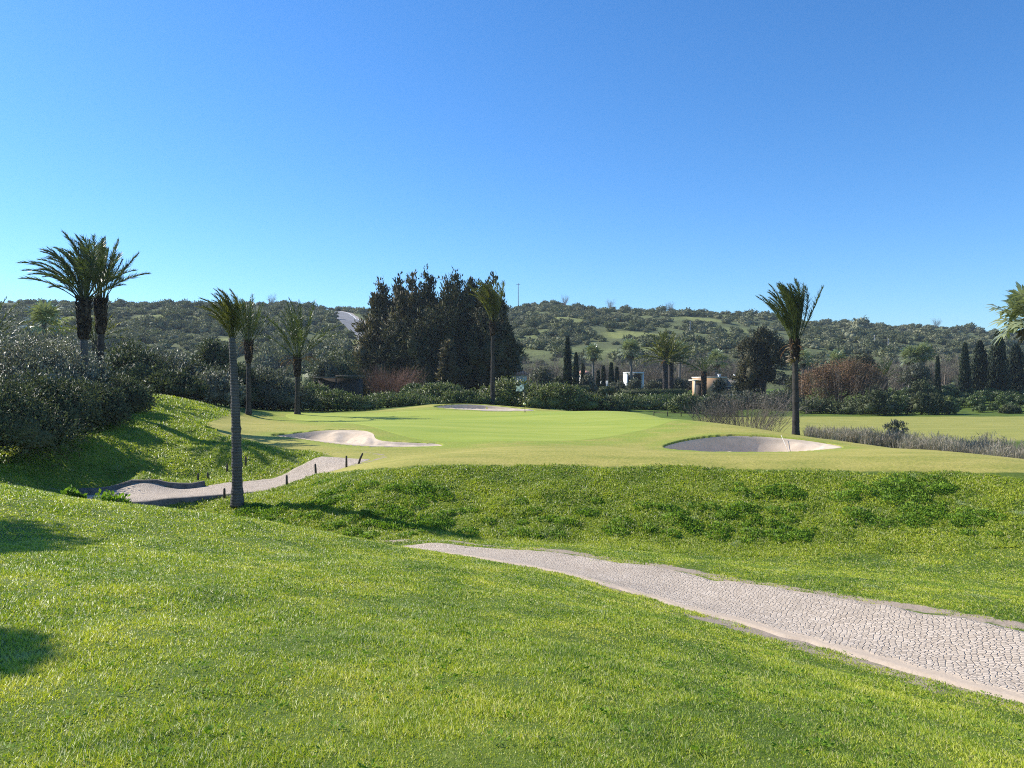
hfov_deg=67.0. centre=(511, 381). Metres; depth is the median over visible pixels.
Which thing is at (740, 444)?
sand bunker
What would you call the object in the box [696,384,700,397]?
doorway
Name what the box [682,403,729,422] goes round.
twig bush
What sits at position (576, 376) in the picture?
cypress
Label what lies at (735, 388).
olive tree
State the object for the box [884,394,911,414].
shrub
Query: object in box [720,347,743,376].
bare tree
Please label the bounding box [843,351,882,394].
tree
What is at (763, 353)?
tree
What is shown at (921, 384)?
shrub
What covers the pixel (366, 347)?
tree
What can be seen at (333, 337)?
hill shrub
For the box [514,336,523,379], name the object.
tree
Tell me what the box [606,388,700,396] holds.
hedge
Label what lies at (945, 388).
grove bush
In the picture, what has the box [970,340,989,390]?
cypress
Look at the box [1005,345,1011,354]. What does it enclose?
hill shrub
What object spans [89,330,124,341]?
hill shrub
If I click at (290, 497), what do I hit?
bank grass
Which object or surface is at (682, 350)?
fan palm
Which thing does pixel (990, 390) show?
grove bush
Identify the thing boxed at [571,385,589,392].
clipped hedge
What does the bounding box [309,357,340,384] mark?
tree
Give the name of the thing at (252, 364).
hill shrub
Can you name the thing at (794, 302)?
date palm
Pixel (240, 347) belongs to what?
hill shrub
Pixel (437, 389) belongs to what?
hedge
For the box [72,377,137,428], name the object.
grey shrub
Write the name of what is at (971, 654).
cobbled path
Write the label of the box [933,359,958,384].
bare tree
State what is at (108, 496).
weed
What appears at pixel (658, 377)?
bare tree
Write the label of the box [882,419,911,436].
shrub
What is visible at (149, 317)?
hill shrub
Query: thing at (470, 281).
conifer
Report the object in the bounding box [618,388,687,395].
clipped hedge
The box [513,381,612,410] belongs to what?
hedge
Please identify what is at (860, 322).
hill shrub
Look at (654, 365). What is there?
bare tree
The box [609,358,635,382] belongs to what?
bare tree
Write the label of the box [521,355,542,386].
bare tree
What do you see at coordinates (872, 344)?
hill shrub
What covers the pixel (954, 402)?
shrub
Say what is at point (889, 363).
date palm
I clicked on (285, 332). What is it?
hill shrub
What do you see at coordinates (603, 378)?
cypress
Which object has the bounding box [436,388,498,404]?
hedge
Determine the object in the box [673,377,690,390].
olive tree
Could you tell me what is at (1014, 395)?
grove bush
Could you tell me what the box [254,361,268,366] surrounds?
hill shrub
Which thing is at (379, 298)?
conifer
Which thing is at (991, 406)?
grove bush
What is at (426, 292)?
conifer
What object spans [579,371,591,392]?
tiled house
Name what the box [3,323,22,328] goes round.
hill shrub
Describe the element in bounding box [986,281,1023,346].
fan palm
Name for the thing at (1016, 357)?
cypress
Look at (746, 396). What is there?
hedge
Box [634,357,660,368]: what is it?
hill shrub
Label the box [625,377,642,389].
olive tree
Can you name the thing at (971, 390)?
grove bush
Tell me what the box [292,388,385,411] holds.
bush
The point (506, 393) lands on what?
hedge
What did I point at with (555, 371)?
bare tree
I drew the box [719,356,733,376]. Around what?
bare tree
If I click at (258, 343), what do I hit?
hill shrub
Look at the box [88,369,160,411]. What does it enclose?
grey shrub
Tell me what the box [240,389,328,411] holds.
bush
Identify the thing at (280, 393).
shrub
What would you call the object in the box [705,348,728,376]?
fan palm
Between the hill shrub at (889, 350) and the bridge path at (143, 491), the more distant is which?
the hill shrub at (889, 350)
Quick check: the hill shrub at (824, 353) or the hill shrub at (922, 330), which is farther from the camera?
the hill shrub at (922, 330)
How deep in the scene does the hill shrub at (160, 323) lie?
255.92 m
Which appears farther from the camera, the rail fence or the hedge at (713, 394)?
the hedge at (713, 394)
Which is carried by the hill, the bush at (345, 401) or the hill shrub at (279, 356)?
the hill shrub at (279, 356)
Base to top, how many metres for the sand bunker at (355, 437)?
1.163 m
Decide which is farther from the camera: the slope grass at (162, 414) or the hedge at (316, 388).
the hedge at (316, 388)
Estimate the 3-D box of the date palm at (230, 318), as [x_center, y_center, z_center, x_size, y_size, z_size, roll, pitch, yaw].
[-9.641,0.485,25.619,1.529,7.278,1.706,0,0,-39]
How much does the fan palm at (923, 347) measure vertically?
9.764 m
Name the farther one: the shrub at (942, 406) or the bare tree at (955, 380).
the bare tree at (955, 380)
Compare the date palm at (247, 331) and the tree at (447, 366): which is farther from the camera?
the tree at (447, 366)
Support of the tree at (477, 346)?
on the ground at (270, 426)
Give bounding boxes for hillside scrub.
[0,297,1023,388]
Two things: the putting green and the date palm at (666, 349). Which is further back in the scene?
the date palm at (666, 349)
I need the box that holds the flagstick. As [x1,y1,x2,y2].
[516,384,525,404]
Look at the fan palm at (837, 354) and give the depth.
124.63 m
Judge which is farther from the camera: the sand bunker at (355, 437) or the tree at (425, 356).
the tree at (425, 356)
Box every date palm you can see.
[0,297,33,340]
[16,229,150,377]
[61,307,130,371]
[71,236,139,376]
[195,286,246,506]
[218,293,281,414]
[258,297,339,413]
[465,279,505,404]
[633,328,698,389]
[645,338,696,389]
[686,354,723,397]
[755,278,824,434]
[872,357,905,399]
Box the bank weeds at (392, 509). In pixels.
[233,472,1007,542]
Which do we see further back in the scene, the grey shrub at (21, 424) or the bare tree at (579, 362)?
the bare tree at (579, 362)
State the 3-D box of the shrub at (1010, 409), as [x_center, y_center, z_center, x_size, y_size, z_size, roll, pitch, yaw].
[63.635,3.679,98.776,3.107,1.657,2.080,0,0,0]
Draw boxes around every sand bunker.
[278,430,441,446]
[437,404,533,410]
[664,436,841,451]
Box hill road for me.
[336,311,365,338]
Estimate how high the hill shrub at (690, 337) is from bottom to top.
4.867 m
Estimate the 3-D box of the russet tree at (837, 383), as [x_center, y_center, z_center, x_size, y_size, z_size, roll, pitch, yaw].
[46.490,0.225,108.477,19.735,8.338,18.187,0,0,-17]
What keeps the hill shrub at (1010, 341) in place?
on the hill
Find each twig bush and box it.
[359,362,427,394]
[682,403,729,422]
[683,386,818,431]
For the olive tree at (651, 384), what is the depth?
121.49 m
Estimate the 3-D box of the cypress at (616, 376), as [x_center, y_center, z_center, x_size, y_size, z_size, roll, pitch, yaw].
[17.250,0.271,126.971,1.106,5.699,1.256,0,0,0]
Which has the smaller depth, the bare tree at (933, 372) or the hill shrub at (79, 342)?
the bare tree at (933, 372)
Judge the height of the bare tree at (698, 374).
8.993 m
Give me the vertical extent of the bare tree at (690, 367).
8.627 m
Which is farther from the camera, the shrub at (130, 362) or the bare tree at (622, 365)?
the bare tree at (622, 365)
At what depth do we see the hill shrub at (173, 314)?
267.74 m
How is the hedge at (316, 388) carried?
on the ground at (270, 426)
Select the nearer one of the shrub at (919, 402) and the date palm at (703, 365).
the shrub at (919, 402)
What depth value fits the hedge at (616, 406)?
75.33 m
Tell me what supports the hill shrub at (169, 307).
on the hill
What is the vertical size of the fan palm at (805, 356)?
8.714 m
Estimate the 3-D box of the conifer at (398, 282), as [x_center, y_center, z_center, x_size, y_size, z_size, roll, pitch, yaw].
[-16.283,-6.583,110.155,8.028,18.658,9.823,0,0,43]
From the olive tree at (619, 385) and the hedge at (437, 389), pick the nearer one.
the hedge at (437, 389)
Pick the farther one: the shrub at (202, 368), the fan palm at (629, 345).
the fan palm at (629, 345)
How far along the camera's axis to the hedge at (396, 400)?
72.13 m
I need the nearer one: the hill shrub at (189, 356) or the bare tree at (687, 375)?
the bare tree at (687, 375)
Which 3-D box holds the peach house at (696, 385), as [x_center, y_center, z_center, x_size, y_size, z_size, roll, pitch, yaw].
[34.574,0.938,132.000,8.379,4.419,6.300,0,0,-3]
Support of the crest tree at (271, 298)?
on the hill
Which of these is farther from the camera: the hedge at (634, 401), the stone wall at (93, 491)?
the hedge at (634, 401)
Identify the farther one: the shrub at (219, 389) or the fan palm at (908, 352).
the fan palm at (908, 352)
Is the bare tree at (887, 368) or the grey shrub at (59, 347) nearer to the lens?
the grey shrub at (59, 347)
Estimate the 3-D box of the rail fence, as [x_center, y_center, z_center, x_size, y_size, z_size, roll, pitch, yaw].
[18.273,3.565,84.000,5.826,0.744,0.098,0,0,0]
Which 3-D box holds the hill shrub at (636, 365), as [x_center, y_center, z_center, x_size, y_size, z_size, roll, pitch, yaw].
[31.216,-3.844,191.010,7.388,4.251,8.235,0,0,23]
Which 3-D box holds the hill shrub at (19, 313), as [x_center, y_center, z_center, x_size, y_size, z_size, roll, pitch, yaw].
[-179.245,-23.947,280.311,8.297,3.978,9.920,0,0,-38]
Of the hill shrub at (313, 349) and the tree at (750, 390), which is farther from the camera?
the hill shrub at (313, 349)
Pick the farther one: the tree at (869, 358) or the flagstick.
the tree at (869, 358)
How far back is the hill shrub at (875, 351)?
259.70 m
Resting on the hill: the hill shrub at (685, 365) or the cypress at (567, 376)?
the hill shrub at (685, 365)
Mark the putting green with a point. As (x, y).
(454, 426)
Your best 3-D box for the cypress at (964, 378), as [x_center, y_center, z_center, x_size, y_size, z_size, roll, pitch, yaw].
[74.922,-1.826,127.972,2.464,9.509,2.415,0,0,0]
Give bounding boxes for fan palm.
[17,299,70,341]
[583,343,602,377]
[618,338,641,395]
[675,339,691,394]
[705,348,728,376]
[791,349,814,396]
[826,348,847,399]
[897,345,923,388]
[913,341,937,364]
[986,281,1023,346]
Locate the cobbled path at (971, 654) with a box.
[404,543,1023,703]
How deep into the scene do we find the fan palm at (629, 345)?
127.54 m
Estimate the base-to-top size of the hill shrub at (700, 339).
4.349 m
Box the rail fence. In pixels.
[653,411,693,416]
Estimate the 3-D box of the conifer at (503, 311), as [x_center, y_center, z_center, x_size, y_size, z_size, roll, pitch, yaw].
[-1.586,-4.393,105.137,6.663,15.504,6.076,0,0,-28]
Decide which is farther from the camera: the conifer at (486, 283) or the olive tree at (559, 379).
the olive tree at (559, 379)
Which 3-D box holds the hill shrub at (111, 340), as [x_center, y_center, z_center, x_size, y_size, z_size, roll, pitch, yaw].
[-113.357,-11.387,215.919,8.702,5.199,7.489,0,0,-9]
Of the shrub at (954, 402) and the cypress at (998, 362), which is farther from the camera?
the cypress at (998, 362)
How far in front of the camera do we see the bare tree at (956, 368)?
146.53 m
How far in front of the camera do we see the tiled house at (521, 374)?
110.00 m
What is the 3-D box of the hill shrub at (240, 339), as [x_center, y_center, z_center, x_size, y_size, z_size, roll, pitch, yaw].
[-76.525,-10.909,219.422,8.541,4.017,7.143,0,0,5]
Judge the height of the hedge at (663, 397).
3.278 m
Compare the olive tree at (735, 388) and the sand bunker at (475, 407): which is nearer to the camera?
the sand bunker at (475, 407)
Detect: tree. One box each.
[190,337,229,370]
[266,295,275,302]
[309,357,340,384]
[348,325,383,392]
[348,343,368,395]
[368,305,418,392]
[396,316,440,386]
[414,300,484,389]
[435,338,459,384]
[455,305,519,392]
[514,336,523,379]
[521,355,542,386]
[522,353,545,385]
[527,364,557,388]
[539,350,563,382]
[543,363,562,381]
[552,375,562,388]
[578,353,601,380]
[579,356,601,381]
[579,372,597,393]
[589,359,608,378]
[595,358,620,379]
[600,355,627,376]
[607,379,627,394]
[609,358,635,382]
[611,357,637,380]
[622,358,645,373]
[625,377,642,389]
[633,358,659,387]
[640,355,662,381]
[641,359,661,383]
[643,379,661,389]
[648,360,674,380]
[656,353,684,377]
[666,301,673,310]
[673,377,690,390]
[674,361,692,381]
[674,362,698,390]
[681,350,708,388]
[689,353,720,376]
[694,349,728,376]
[711,377,726,394]
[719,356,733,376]
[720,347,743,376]
[720,361,737,378]
[728,356,761,395]
[728,380,744,393]
[732,323,789,393]
[773,354,911,404]
[783,373,812,396]
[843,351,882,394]
[874,355,896,386]
[883,350,908,389]
[886,358,905,390]
[892,360,906,389]
[894,360,934,387]
[913,357,934,382]
[927,346,961,385]
[929,356,951,385]
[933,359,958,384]
[944,358,958,388]
[948,354,972,381]
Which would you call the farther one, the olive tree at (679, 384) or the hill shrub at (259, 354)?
the hill shrub at (259, 354)
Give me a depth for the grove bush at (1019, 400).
110.97 m
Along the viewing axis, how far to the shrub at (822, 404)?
100.48 m
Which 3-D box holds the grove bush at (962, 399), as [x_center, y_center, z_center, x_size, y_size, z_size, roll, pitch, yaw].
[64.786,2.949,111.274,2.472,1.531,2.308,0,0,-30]
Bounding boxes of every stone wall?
[79,479,204,494]
[132,492,252,506]
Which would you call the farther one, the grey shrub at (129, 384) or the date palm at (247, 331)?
the date palm at (247, 331)
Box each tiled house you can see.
[511,370,528,388]
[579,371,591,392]
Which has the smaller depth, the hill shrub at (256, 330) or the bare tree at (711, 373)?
the bare tree at (711, 373)
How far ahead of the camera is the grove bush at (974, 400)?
107.75 m
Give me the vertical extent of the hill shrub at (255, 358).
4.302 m
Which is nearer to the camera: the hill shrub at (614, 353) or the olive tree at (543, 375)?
the olive tree at (543, 375)
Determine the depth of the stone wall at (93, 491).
28.86 m
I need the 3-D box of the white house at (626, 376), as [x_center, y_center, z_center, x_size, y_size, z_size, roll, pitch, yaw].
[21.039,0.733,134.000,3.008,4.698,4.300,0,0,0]
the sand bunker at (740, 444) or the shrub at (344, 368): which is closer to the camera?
the sand bunker at (740, 444)
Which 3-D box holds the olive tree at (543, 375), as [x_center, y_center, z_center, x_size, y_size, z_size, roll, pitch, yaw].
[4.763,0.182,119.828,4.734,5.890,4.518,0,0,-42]
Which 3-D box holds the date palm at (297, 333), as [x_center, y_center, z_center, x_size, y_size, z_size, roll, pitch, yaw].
[-16.560,-1.988,59.877,6.304,9.071,6.650,0,0,-28]
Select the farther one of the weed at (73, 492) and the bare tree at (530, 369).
the bare tree at (530, 369)
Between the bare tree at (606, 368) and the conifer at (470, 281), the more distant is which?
the bare tree at (606, 368)
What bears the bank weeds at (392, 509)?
on the ground at (270, 426)
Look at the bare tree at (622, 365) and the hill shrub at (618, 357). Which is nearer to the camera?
the bare tree at (622, 365)
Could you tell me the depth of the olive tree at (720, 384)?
119.64 m
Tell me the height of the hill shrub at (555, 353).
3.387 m
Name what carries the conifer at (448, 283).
on the ground at (270, 426)
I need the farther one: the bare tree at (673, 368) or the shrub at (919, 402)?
the bare tree at (673, 368)
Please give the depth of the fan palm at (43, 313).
43.84 m
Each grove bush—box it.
[888,388,902,396]
[897,387,910,397]
[903,394,911,404]
[940,391,957,397]
[941,385,955,393]
[954,390,964,397]
[955,391,972,397]
[957,397,971,406]
[963,393,985,406]
[965,388,979,395]
[971,403,987,412]
[973,390,994,402]
[983,387,1001,396]
[986,403,1000,410]
[990,390,1012,401]
[994,394,1013,405]
[1004,389,1019,394]
[1011,393,1023,399]
[1013,396,1023,405]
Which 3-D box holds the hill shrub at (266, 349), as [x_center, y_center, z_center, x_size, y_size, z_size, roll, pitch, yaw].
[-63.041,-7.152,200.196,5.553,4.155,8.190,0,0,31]
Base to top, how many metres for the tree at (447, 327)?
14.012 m
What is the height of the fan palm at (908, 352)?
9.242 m
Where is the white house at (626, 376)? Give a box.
[623,372,643,395]
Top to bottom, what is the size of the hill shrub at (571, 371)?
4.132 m
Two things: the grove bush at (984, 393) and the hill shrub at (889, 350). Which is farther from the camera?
the hill shrub at (889, 350)
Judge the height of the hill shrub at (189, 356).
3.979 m
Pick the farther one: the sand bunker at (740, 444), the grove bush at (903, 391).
the grove bush at (903, 391)
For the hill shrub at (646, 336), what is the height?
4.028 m
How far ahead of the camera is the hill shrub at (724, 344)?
231.20 m
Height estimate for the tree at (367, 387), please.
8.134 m
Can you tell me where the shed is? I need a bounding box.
[313,376,364,397]
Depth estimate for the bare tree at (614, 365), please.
151.81 m
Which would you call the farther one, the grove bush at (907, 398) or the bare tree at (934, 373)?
the bare tree at (934, 373)
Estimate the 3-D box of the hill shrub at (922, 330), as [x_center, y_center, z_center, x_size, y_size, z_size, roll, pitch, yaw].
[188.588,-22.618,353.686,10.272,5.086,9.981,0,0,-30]
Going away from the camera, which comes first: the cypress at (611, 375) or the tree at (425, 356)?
the tree at (425, 356)
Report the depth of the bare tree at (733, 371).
146.27 m
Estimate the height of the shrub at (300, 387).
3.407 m
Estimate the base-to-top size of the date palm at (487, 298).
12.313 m
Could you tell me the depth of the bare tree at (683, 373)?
142.23 m
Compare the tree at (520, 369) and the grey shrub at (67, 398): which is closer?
the grey shrub at (67, 398)
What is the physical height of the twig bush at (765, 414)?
4.222 m
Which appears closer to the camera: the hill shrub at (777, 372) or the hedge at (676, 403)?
the hedge at (676, 403)
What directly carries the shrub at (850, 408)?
on the ground at (270, 426)
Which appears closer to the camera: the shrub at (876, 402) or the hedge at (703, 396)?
the shrub at (876, 402)
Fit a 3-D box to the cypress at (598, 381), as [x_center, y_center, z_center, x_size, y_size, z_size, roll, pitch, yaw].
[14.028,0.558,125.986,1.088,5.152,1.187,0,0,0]
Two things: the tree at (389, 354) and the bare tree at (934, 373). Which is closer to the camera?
the tree at (389, 354)
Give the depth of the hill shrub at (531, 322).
293.15 m
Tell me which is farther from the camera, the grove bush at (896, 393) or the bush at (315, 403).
the grove bush at (896, 393)
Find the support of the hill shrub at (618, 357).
on the hill
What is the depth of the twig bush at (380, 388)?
86.88 m
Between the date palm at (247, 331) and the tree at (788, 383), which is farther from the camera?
the tree at (788, 383)
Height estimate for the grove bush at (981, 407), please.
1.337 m
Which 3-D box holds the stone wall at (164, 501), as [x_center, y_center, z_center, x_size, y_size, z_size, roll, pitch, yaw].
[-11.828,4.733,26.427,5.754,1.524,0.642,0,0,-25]
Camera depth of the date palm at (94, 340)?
49.83 m
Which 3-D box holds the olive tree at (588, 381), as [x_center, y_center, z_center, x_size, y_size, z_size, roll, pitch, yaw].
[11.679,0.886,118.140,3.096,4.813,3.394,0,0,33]
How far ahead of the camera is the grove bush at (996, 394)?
118.04 m
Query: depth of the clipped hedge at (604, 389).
113.30 m
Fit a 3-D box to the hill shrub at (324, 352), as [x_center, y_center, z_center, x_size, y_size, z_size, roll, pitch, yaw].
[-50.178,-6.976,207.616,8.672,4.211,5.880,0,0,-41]
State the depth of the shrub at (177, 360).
60.09 m
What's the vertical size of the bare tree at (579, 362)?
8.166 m
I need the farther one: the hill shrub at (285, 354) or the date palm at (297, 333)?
the hill shrub at (285, 354)
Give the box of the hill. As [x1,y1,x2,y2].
[3,303,1023,389]
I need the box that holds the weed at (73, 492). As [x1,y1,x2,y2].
[60,484,86,497]
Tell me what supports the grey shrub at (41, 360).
on the ground at (270, 426)
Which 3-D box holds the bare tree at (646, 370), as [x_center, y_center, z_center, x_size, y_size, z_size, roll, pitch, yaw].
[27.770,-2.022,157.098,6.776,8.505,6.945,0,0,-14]
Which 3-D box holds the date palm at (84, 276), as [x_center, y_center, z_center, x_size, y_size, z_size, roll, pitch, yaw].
[-22.317,-3.044,40.050,5.334,9.531,5.364,0,0,39]
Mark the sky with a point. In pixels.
(645, 154)
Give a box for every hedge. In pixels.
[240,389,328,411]
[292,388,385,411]
[300,381,342,396]
[362,390,446,407]
[399,382,421,393]
[402,380,473,403]
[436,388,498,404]
[474,376,545,408]
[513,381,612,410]
[568,389,630,411]
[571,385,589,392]
[598,386,614,394]
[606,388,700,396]
[608,391,663,409]
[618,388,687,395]
[638,390,678,409]
[663,390,703,412]
[698,392,735,415]
[699,392,745,407]
[728,388,765,408]
[753,388,807,409]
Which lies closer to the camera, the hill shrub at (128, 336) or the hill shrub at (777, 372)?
the hill shrub at (777, 372)
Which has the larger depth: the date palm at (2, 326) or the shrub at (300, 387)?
the shrub at (300, 387)
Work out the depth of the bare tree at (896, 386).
142.65 m
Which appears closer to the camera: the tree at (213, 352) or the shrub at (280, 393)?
the shrub at (280, 393)
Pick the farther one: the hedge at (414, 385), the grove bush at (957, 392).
the grove bush at (957, 392)
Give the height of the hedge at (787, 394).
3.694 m
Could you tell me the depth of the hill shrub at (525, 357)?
204.99 m
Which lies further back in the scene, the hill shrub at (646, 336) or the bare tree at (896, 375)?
the hill shrub at (646, 336)
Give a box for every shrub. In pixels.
[0,321,124,380]
[0,327,123,394]
[0,337,62,381]
[0,364,103,467]
[0,365,106,445]
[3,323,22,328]
[4,310,27,319]
[68,339,91,350]
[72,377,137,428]
[88,335,177,384]
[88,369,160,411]
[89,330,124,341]
[89,331,118,345]
[99,372,159,413]
[123,333,138,339]
[134,313,157,321]
[140,367,211,397]
[144,343,202,395]
[146,317,168,327]
[161,308,186,319]
[163,304,179,310]
[174,354,225,400]
[185,352,199,361]
[186,366,245,406]
[189,342,209,354]
[204,361,271,405]
[218,341,243,353]
[224,362,313,410]
[235,336,243,345]
[238,324,265,335]
[241,354,272,365]
[244,362,263,367]
[251,352,287,367]
[253,340,265,350]
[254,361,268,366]
[257,346,275,354]
[257,351,274,360]
[270,352,288,364]
[271,380,312,409]
[273,327,289,336]
[275,348,292,360]
[284,334,371,394]
[293,342,326,356]
[313,348,338,359]
[323,334,343,340]
[520,350,531,361]
[523,316,545,327]
[550,346,571,356]
[557,364,580,378]
[608,348,635,361]
[611,351,632,364]
[626,358,652,371]
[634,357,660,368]
[639,333,655,338]
[639,337,656,346]
[674,332,695,343]
[674,359,698,373]
[686,334,706,344]
[690,343,718,356]
[714,338,735,349]
[729,338,740,347]
[774,368,789,377]
[787,394,847,413]
[816,350,839,359]
[824,397,881,414]
[845,314,873,328]
[854,387,900,414]
[859,337,883,349]
[870,345,888,354]
[875,344,902,356]
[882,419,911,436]
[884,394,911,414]
[906,377,943,396]
[906,390,936,414]
[913,326,936,333]
[926,391,953,414]
[942,395,962,414]
[998,404,1022,413]
[1004,335,1019,345]
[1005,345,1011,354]
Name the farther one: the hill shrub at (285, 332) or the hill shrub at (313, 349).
the hill shrub at (285, 332)
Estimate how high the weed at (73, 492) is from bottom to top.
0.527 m
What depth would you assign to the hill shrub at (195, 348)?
204.38 m
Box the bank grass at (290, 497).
[211,461,1023,556]
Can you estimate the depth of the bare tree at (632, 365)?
142.71 m
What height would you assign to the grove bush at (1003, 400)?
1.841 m
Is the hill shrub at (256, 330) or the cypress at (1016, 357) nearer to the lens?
the cypress at (1016, 357)
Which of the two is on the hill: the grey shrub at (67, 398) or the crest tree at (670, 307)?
the crest tree at (670, 307)
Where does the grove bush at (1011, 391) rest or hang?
on the ground at (270, 426)
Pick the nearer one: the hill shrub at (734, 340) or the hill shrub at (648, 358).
the hill shrub at (648, 358)
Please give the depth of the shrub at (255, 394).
63.64 m
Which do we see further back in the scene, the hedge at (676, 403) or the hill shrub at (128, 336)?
the hill shrub at (128, 336)
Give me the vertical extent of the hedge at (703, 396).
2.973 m
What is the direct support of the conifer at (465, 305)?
on the ground at (270, 426)
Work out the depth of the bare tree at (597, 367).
148.23 m
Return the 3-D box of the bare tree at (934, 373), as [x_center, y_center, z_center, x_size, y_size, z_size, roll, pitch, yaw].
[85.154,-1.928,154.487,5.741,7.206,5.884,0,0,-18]
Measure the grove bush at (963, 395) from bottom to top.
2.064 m
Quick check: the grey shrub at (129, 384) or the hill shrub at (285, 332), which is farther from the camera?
the hill shrub at (285, 332)
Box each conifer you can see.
[350,276,399,394]
[362,271,407,378]
[377,269,428,390]
[418,263,440,318]
[434,267,477,389]
[437,274,453,316]
[456,271,515,392]
[461,276,480,321]
[478,292,525,405]
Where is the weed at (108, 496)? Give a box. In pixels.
[92,488,132,503]
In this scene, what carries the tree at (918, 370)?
on the ground at (270, 426)
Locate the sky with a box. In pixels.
[0,0,1023,331]
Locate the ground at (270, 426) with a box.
[0,388,1023,767]
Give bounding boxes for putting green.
[286,410,681,441]
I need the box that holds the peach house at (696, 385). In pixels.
[689,374,740,397]
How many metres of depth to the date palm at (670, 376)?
120.70 m
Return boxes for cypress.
[562,335,572,386]
[572,352,579,392]
[580,363,584,378]
[595,369,600,393]
[601,365,605,395]
[607,362,614,396]
[614,366,619,395]
[934,355,942,392]
[956,342,972,392]
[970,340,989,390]
[983,331,1012,391]
[1006,343,1023,391]
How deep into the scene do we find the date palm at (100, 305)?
43.33 m
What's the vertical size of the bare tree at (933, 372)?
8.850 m
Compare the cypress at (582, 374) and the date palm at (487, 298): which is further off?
the cypress at (582, 374)
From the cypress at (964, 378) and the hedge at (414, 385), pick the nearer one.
the hedge at (414, 385)
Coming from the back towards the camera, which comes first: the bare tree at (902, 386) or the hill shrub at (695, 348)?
the hill shrub at (695, 348)
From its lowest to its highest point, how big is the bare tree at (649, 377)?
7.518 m
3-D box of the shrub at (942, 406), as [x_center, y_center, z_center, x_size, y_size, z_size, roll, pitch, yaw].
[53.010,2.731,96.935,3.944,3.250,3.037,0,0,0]
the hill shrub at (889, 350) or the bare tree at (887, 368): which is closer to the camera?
the bare tree at (887, 368)
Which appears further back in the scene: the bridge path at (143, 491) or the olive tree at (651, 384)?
the olive tree at (651, 384)
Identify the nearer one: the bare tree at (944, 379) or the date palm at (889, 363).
the date palm at (889, 363)
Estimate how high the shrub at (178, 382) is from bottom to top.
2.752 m
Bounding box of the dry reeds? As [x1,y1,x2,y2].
[801,423,1023,458]
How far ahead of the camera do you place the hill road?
317.11 m
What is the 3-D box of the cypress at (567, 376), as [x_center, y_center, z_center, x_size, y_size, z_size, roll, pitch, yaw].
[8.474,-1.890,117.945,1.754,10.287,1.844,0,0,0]
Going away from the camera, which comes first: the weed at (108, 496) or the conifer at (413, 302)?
the weed at (108, 496)
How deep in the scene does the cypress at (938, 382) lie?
121.78 m
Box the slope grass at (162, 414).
[0,393,346,511]
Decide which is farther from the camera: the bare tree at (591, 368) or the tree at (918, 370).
the bare tree at (591, 368)
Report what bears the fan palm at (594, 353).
on the ground at (270, 426)
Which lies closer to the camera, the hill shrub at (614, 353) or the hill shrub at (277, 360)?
the hill shrub at (277, 360)
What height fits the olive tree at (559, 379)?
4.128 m
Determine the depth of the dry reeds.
42.26 m
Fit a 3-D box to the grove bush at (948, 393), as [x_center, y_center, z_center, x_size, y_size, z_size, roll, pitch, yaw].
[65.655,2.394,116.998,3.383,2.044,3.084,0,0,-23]
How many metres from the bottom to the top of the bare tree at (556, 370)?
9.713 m
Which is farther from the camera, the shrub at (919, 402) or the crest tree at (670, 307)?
the crest tree at (670, 307)
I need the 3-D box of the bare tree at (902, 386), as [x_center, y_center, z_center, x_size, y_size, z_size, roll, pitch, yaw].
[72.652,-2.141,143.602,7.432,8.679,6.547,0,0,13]
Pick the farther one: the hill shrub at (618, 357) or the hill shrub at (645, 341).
the hill shrub at (645, 341)
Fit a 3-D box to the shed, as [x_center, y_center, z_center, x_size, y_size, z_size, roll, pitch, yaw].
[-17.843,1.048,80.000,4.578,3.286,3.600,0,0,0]
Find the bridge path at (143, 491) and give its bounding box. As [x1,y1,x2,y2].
[86,457,369,500]

